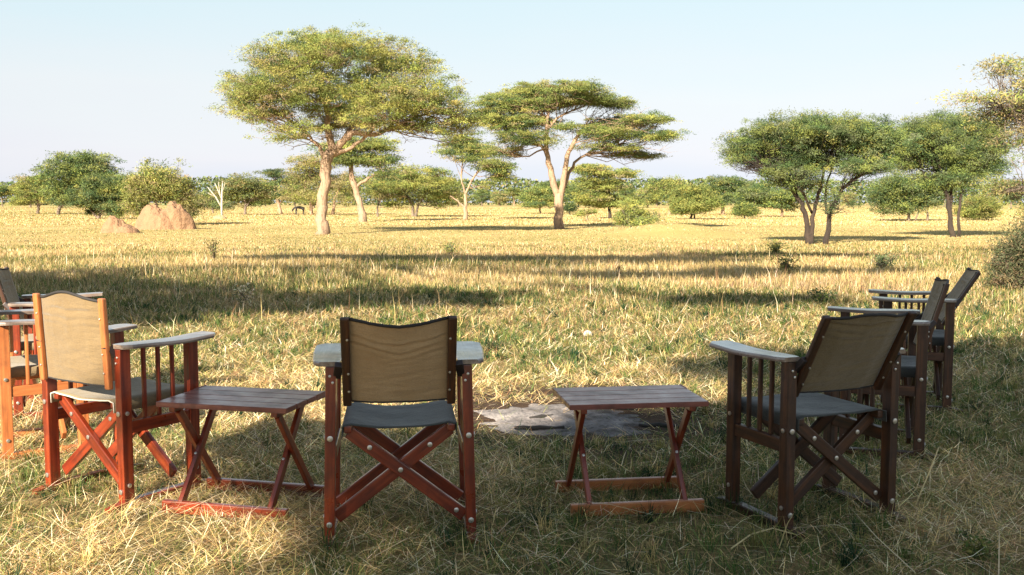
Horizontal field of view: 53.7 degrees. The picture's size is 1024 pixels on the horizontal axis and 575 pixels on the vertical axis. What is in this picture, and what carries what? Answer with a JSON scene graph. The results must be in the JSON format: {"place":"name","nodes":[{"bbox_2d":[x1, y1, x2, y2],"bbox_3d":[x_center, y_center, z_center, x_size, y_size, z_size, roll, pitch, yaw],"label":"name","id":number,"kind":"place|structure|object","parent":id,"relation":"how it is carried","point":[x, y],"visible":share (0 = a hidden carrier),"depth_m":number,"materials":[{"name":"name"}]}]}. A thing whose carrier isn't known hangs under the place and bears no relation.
{"place":"outdoors","nodes":[
{"label":"outdoors","id":0,"kind":"place"},
{"bbox_2d":[0,203,1023,574],"bbox_3d":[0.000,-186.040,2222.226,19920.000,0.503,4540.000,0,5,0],"label":"ground","id":1,"kind":"structure","parent":0,"point":[666,233],"depth_m":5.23,"materials":[{"name":"yellow plant"}]},
{"bbox_2d":[0,184,16,206],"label":"distant tree","id":2,"kind":"object","parent":1,"relation":"on","point":[3,190],"visible":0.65,"depth_m":298.49,"materials":[{"name":"green plant"}]},
{"bbox_2d":[11,181,41,207],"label":"distant tree","id":3,"kind":"object","parent":1,"relation":"on","point":[30,189],"visible":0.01,"depth_m":239.06,"materials":[{"name":"green plant"}]},
{"bbox_2d":[0,173,59,213],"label":"acacia tree","id":4,"kind":"object","parent":1,"relation":"on","point":[27,195],"visible":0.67,"depth_m":111.51,"materials":[{"name":"green plant"}]},
{"bbox_2d":[0,309,88,460],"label":"safari chair","id":5,"kind":"object","parent":1,"relation":"on","point":[13,368],"visible":0.48,"depth_m":5.13,"materials":[{"name":"orange wood"}]},
{"bbox_2d":[0,266,102,418],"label":"safari chair","id":6,"kind":"object","parent":1,"relation":"on","point":[11,299],"visible":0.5,"depth_m":6.14,"materials":[{"name":"red wood"}]},
{"bbox_2d":[29,149,127,214],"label":"acacia tree","id":7,"kind":"object","parent":1,"relation":"on","point":[84,162],"visible":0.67,"depth_m":101.29,"materials":[{"name":"green plant"}]},
{"bbox_2d":[56,169,137,218],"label":"leafy bush","id":8,"kind":"object","parent":1,"relation":"on","point":[100,188],"visible":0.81,"depth_m":76.31,"materials":[{"name":"green plant"}]},
{"bbox_2d":[100,216,140,232],"bbox_3d":[-16.622,-2.653,42.707,2.071,0.763,2.070,0,5,0],"label":"termite mound","id":9,"kind":"object","parent":1,"relation":"on","point":[112,224],"visible":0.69,"depth_m":42.38,"materials":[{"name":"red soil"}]},
{"bbox_2d":[31,290,215,513],"bbox_3d":[-1.765,0.454,4.567,0.695,0.924,0.550,3,6,32],"label":"safari chair","id":10,"kind":"object","parent":1,"relation":"on","point":[73,332],"visible":0.96,"depth_m":4.42,"materials":[{"name":"red wood"}]},
{"bbox_2d":[112,157,205,220],"bbox_3d":[-20.027,-5.442,57.724,5.332,4.108,4.071,0,5,0],"label":"leafy bush","id":11,"kind":"object","parent":1,"relation":"on","point":[160,185],"visible":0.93,"depth_m":57.04,"materials":[{"name":"green plant"}]},
{"bbox_2d":[134,201,196,229],"bbox_3d":[-16.704,-3.462,48.546,3.535,1.387,3.533,0,5,0],"label":"termite mound","id":12,"kind":"object","parent":1,"relation":"on","point":[174,215],"visible":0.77,"depth_m":48.04,"materials":[{"name":"red soil"}]},
{"bbox_2d":[183,188,235,212],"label":"leafy bush","id":13,"kind":"object","parent":1,"relation":"on","point":[212,202],"visible":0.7,"depth_m":112.44,"materials":[{"name":"green plant"}]},
{"bbox_2d":[199,237,220,260],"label":"wild plant","id":14,"kind":"object","parent":1,"relation":"on","point":[213,251],"visible":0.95,"depth_m":22.07,"materials":[{"name":"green plant"}]},
{"bbox_2d":[208,181,224,214],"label":"dead tree","id":15,"kind":"object","parent":1,"relation":"on","point":[221,197],"visible":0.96,"depth_m":88.33,"materials":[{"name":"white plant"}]},
{"bbox_2d":[213,215,226,218],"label":"termite mound","id":16,"kind":"object","parent":1,"relation":"on","point":[220,217],"visible":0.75,"depth_m":77.19,"materials":[{"name":"beige soil"}]},
{"bbox_2d":[156,385,324,521],"bbox_3d":[-1.148,0.699,4.349,0.592,0.474,0.395,1,5,14],"label":"folding table","id":17,"kind":"object","parent":1,"relation":"on","point":[277,404],"visible":0.94,"depth_m":4.28,"materials":[{"name":"brown wood"}]},
{"bbox_2d":[209,172,274,214],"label":"acacia tree","id":18,"kind":"object","parent":1,"relation":"on","point":[244,190],"visible":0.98,"depth_m":102.31,"materials":[{"name":"green plant"}]},
{"bbox_2d":[233,283,253,305],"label":"wild plant","id":19,"kind":"object","parent":1,"relation":"on","point":[243,296],"visible":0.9,"depth_m":12.89,"materials":[{"name":"green plant"}]},
{"bbox_2d":[258,198,273,205],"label":"distant tree","id":20,"kind":"object","parent":1,"relation":"on","point":[270,200],"visible":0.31,"depth_m":336.55,"materials":[{"name":"green plant"}]},
{"bbox_2d":[252,168,311,213],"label":"acacia tree","id":21,"kind":"object","parent":1,"relation":"on","point":[273,173],"visible":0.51,"depth_m":112.16,"materials":[{"name":"green plant"}]},
{"bbox_2d":[291,206,303,214],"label":"antelope","id":22,"kind":"object","parent":1,"relation":"on","point":[298,207],"visible":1,"depth_m":104.55,"materials":[{"name":"fur"}]},
{"bbox_2d":[298,190,330,207],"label":"distant tree","id":23,"kind":"object","parent":1,"relation":"on","point":[307,202],"visible":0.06,"depth_m":229.16,"materials":[{"name":"green plant"}]},
{"bbox_2d":[269,152,368,214],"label":"acacia tree","id":24,"kind":"object","parent":1,"relation":"on","point":[307,176],"visible":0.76,"depth_m":102.30,"materials":[{"name":"green plant"}]},
{"bbox_2d":[330,186,353,206],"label":"distant tree","id":25,"kind":"object","parent":1,"relation":"on","point":[344,194],"visible":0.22,"depth_m":258.26,"materials":[{"name":"green plant"}]},
{"bbox_2d":[202,19,498,234],"bbox_3d":[-6.508,-6.248,40.776,11.906,8.664,7.435,0,5,0],"label":"acacia tree","id":26,"kind":"object","parent":1,"relation":"on","point":[314,48],"visible":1,"depth_m":39.51,"materials":[{"name":"green plant"}]},
{"bbox_2d":[302,135,413,221],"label":"acacia tree","id":27,"kind":"object","parent":1,"relation":"on","point":[371,157],"visible":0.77,"depth_m":66.54,"materials":[{"name":"green plant"}]},
{"bbox_2d":[361,182,389,206],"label":"distant tree","id":28,"kind":"object","parent":1,"relation":"on","point":[370,190],"visible":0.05,"depth_m":228.00,"materials":[{"name":"green plant"}]},
{"bbox_2d":[313,316,483,549],"bbox_3d":[-0.449,0.524,4.046,0.695,0.885,0.613,-1,5,-6],"label":"safari chair","id":29,"kind":"object","parent":1,"relation":"on","point":[366,362],"visible":0.99,"depth_m":3.90,"materials":[{"name":"red wood"}]},
{"bbox_2d":[343,161,471,216],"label":"umbrella tree","id":30,"kind":"object","parent":1,"relation":"on","point":[411,181],"visible":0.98,"depth_m":87.29,"materials":[{"name":"green plant"}]},
{"bbox_2d":[442,240,459,254],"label":"wild plant","id":31,"kind":"object","parent":1,"relation":"on","point":[447,248],"visible":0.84,"depth_m":25.24,"materials":[{"name":"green plant"}]},
{"bbox_2d":[448,192,470,206],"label":"distant tree","id":32,"kind":"object","parent":1,"relation":"on","point":[461,201],"visible":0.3,"depth_m":297.35,"materials":[{"name":"green plant"}]},
{"bbox_2d":[429,131,521,219],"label":"acacia tree","id":33,"kind":"object","parent":1,"relation":"on","point":[493,166],"visible":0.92,"depth_m":72.24,"materials":[{"name":"green plant"}]},
{"bbox_2d":[470,189,494,205],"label":"distant tree","id":34,"kind":"object","parent":1,"relation":"on","point":[480,196],"visible":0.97,"depth_m":327.68,"materials":[{"name":"green plant"}]},
{"bbox_2d":[486,190,512,205],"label":"distant tree","id":35,"kind":"object","parent":1,"relation":"on","point":[500,197],"visible":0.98,"depth_m":366.71,"materials":[{"name":"green plant"}]},
{"bbox_2d":[0,207,1023,225],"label":"distant grass","id":36,"kind":"structure","parent":1,"relation":"on","point":[253,217],"depth_m":83.42,"materials":[{"name":"yellow plant"}]},
{"bbox_2d":[0,174,1023,204],"bbox_3d":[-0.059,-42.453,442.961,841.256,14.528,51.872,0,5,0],"label":"distant wood","id":37,"kind":"object","parent":1,"relation":"on","point":[857,189],"visible":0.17,"depth_m":430.43,"materials":[{"name":"green plant"}]},
{"bbox_2d":[503,186,522,205],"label":"distant tree","id":38,"kind":"object","parent":1,"relation":"on","point":[511,191],"visible":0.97,"depth_m":346.09,"materials":[{"name":"green plant"}]},
{"bbox_2d":[19,240,1023,330],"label":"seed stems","id":39,"kind":"object","parent":1,"relation":"on","point":[547,284],"visible":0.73,"depth_m":17.11,"materials":[{"name":"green plant"}]},
{"bbox_2d":[510,185,569,212],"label":"acacia tree","id":40,"kind":"object","parent":1,"relation":"on","point":[538,197],"visible":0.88,"depth_m":111.70,"materials":[{"name":"green plant"}]},
{"bbox_2d":[530,178,575,207],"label":"distant tree","id":41,"kind":"object","parent":1,"relation":"on","point":[546,183],"visible":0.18,"depth_m":238.12,"materials":[{"name":"green plant"}]},
{"bbox_2d":[474,403,650,436],"bbox_3d":[0.296,0.803,6.213,1.439,0.051,1.208,0,5,0],"label":"ash heap","id":42,"kind":"object","parent":1,"relation":"on","point":[566,418],"visible":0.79,"depth_m":6.11,"materials":[{"name":"grey"}]},
{"bbox_2d":[514,425,564,430],"bbox_3d":[0.161,0.812,5.858,0.303,0.030,0.043,2,4,-17],"label":"charred log","id":43,"kind":"object","parent":42,"relation":"on","point":[536,427],"visible":0.95,"depth_m":5.85,"materials":[{"name":"black wood"}]},
{"bbox_2d":[529,414,553,418],"bbox_3d":[0.183,0.788,6.184,0.175,0.029,0.033,1,4,-29],"label":"charred log","id":44,"kind":"object","parent":42,"relation":"on","point":[541,416],"visible":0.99,"depth_m":6.17,"materials":[{"name":"wood"}]},
{"bbox_2d":[563,202,579,214],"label":"leafy bush","id":45,"kind":"object","parent":1,"relation":"on","point":[572,209],"visible":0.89,"depth_m":103.04,"materials":[{"name":"green plant"}]},
{"bbox_2d":[565,183,592,206],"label":"distant tree","id":46,"kind":"object","parent":1,"relation":"on","point":[577,189],"visible":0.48,"depth_m":247.78,"materials":[{"name":"green plant"}]},
{"bbox_2d":[462,76,696,228],"bbox_3d":[2.985,-6.307,48.067,11.628,7.430,6.178,0,5,0],"label":"umbrella tree","id":47,"kind":"object","parent":1,"relation":"on","point":[526,100],"visible":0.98,"depth_m":47.66,"materials":[{"name":"green plant"}]},
{"bbox_2d":[572,207,598,219],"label":"bush","id":48,"kind":"object","parent":1,"relation":"on","point":[586,211],"visible":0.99,"depth_m":68.67,"materials":[{"name":"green plant"}]},
{"bbox_2d":[560,162,653,218],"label":"umbrella tree","id":49,"kind":"object","parent":1,"relation":"on","point":[593,172],"visible":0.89,"depth_m":76.28,"materials":[{"name":"green plant"}]},
{"bbox_2d":[615,261,623,277],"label":"wild plant","id":50,"kind":"object","parent":1,"relation":"on","point":[619,266],"visible":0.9,"depth_m":16.74,"materials":[{"name":"plant"}]},
{"bbox_2d":[615,184,635,197],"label":"distant tree","id":51,"kind":"object","parent":1,"relation":"on","point":[628,191],"visible":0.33,"depth_m":277.16,"materials":[{"name":"green plant"}]},
{"bbox_2d":[552,384,708,516],"bbox_3d":[0.501,0.695,4.391,0.592,0.474,0.395,-1,5,-8],"label":"folding table","id":52,"kind":"object","parent":1,"relation":"on","point":[580,401],"visible":0.91,"depth_m":4.31,"materials":[{"name":"brown wood"}]},
{"bbox_2d":[609,195,671,227],"bbox_3d":[5.407,-3.089,42.731,2.648,1.817,2.220,0,5,0],"label":"leafy bush","id":53,"kind":"object","parent":1,"relation":"on","point":[630,215],"visible":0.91,"depth_m":42.66,"materials":[{"name":"green plant"}]},
{"bbox_2d":[634,188,662,207],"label":"distant tree","id":54,"kind":"object","parent":1,"relation":"on","point":[638,192],"visible":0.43,"depth_m":226.96,"materials":[{"name":"green plant"}]},
{"bbox_2d":[638,422,679,427],"bbox_3d":[0.860,0.806,5.920,0.247,0.032,0.041,2,5,-6],"label":"charred log","id":55,"kind":"object","parent":1,"relation":"on","point":[657,424],"visible":0.74,"depth_m":5.91,"materials":[{"name":"black wood"}]},
{"bbox_2d":[636,175,691,213],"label":"acacia tree","id":56,"kind":"object","parent":1,"relation":"on","point":[662,188],"visible":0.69,"depth_m":102.78,"materials":[{"name":"green plant"}]},
{"bbox_2d":[664,180,725,218],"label":"leafy bush","id":57,"kind":"object","parent":1,"relation":"on","point":[694,199],"visible":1,"depth_m":74.19,"materials":[{"name":"green plant"}]},
{"bbox_2d":[703,174,756,213],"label":"acacia tree","id":58,"kind":"object","parent":1,"relation":"on","point":[722,185],"visible":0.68,"depth_m":102.44,"materials":[{"name":"green plant"}]},
{"bbox_2d":[727,198,762,217],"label":"leafy bush","id":59,"kind":"object","parent":1,"relation":"on","point":[744,209],"visible":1,"depth_m":79.52,"materials":[{"name":"green plant"}]},
{"bbox_2d":[730,528,796,548],"bbox_3d":[0.944,0.952,3.861,0.337,0.026,0.061,-3,6,-30],"label":"dry stalk","id":60,"kind":"object","parent":1,"relation":"on","point":[742,540],"visible":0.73,"depth_m":3.88,"materials":[{"name":"plant"}]},
{"bbox_2d":[749,181,777,189],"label":"distant tree","id":61,"kind":"object","parent":1,"relation":"on","point":[761,185],"visible":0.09,"depth_m":207.81,"materials":[{"name":"green plant"}]},
{"bbox_2d":[724,182,814,216],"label":"acacia tree","id":62,"kind":"object","parent":1,"relation":"on","point":[764,198],"visible":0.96,"depth_m":87.49,"materials":[{"name":"green plant"}]},
{"bbox_2d":[765,233,789,253],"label":"wild plant","id":63,"kind":"object","parent":1,"relation":"on","point":[775,246],"visible":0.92,"depth_m":25.20,"materials":[{"name":"green plant"}]},
{"bbox_2d":[771,248,800,273],"bbox_3d":[4.846,-0.407,17.989,0.686,0.590,0.520,-3,6,-31],"label":"wild plant","id":64,"kind":"object","parent":1,"relation":"on","point":[786,265],"visible":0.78,"depth_m":17.94,"materials":[{"name":"green plant"}]},
{"bbox_2d":[709,311,916,539],"bbox_3d":[1.272,0.512,4.199,0.695,0.881,0.647,-2,5,-22],"label":"safari chair","id":65,"kind":"object","parent":1,"relation":"on","point":[860,352],"visible":1,"depth_m":4.12,"materials":[{"name":"brown wood"}]},
{"bbox_2d":[710,105,926,244],"bbox_3d":[9.383,-3.415,31.305,6.000,4.371,5.114,3,6,35],"label":"thorn tree","id":66,"kind":"object","parent":1,"relation":"on","point":[801,142],"visible":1,"depth_m":30.58,"materials":[{"name":"green plant"}]},
{"bbox_2d":[805,285,837,303],"bbox_3d":[3.931,0.121,12.906,0.370,0.350,0.505,-3,6,-30],"label":"wild plant","id":67,"kind":"object","parent":1,"relation":"on","point":[822,297],"visible":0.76,"depth_m":12.86,"materials":[{"name":"green plant"}]},
{"bbox_2d":[838,191,862,205],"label":"distant tree","id":68,"kind":"object","parent":1,"relation":"on","point":[851,196],"visible":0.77,"depth_m":327.37,"materials":[{"name":"green plant"}]},
{"bbox_2d":[863,186,879,206],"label":"distant tree","id":69,"kind":"object","parent":1,"relation":"on","point":[868,197],"visible":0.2,"depth_m":298.31,"materials":[{"name":"green plant"}]},
{"bbox_2d":[865,250,899,269],"bbox_3d":[7.120,-0.465,19.348,0.656,0.510,0.617,0,5,0],"label":"wild plant","id":70,"kind":"object","parent":1,"relation":"on","point":[880,262],"visible":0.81,"depth_m":19.28,"materials":[{"name":"green plant"}]},
{"bbox_2d":[828,277,949,459],"bbox_3d":[1.992,0.397,5.398,0.600,0.897,0.695,1,5,17],"label":"safari chair","id":71,"kind":"object","parent":1,"relation":"on","point":[913,375],"visible":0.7,"depth_m":5.17,"materials":[{"name":"brown wood"}]},
{"bbox_2d":[862,170,954,220],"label":"leafy bush","id":72,"kind":"object","parent":1,"relation":"on","point":[906,196],"visible":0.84,"depth_m":68.08,"materials":[{"name":"green plant"}]},
{"bbox_2d":[868,267,980,413],"bbox_3d":[2.645,0.313,6.528,0.648,0.875,0.695,1,5,17],"label":"safari chair","id":73,"kind":"object","parent":1,"relation":"on","point":[940,349],"visible":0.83,"depth_m":6.29,"materials":[{"name":"brown wood"}]},
{"bbox_2d":[913,447,938,508],"bbox_3d":[1.741,0.811,4.262,0.123,0.274,0.006,-1,5,-14],"label":"dry stalk","id":74,"kind":"object","parent":1,"relation":"on","point":[926,479],"visible":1,"depth_m":4.26,"materials":[{"name":"plant"}]},
{"bbox_2d":[935,186,957,206],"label":"distant tree","id":75,"kind":"object","parent":1,"relation":"on","point":[948,193],"visible":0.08,"depth_m":278.16,"materials":[{"name":"green plant"}]},
{"bbox_2d":[874,104,1022,236],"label":"thorn tree","id":76,"kind":"object","parent":1,"relation":"on","point":[971,161],"visible":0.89,"depth_m":36.88,"materials":[{"name":"green plant"}]},
{"bbox_2d":[946,530,997,563],"bbox_3d":[1.675,0.953,3.676,0.179,0.155,0.158,0,5,0],"label":"wild plant","id":77,"kind":"object","parent":1,"relation":"on","point":[969,548],"visible":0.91,"depth_m":3.67,"materials":[{"name":"green plant"}]},
{"bbox_2d":[929,52,1023,221],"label":"thorn tree","id":78,"kind":"object","parent":1,"relation":"on","point":[1012,112],"visible":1,"depth_m":21.34,"materials":[{"name":"green plant"}]},
{"bbox_2d":[947,192,1007,220],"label":"leafy bush","id":79,"kind":"object","parent":1,"relation":"on","point":[984,208],"visible":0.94,"depth_m":70.16,"materials":[{"name":"green plant"}]},
{"bbox_2d":[971,212,1023,291],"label":"thorn bush","id":80,"kind":"object","parent":1,"relation":"on","point":[1008,267],"visible":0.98,"depth_m":14.66,"materials":[{"name":"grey plant"}]},
{"bbox_2d":[997,180,1023,207],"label":"distant tree","id":81,"kind":"object","parent":1,"relation":"on","point":[1012,193],"visible":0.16,"depth_m":218.45,"materials":[{"name":"green plant"}]},
{"bbox_2d":[0,222,1023,353],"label":"tall grass","id":82,"kind":"structure","parent":0,"point":[325,260],"depth_m":20.15,"materials":[{"name":"yellow plant"}]},
{"bbox_2d":[0,0,1023,202],"label":"sky","id":83,"kind":"structure","parent":0,"point":[129,80],"materials":[{"name":"blue"}]}
]}

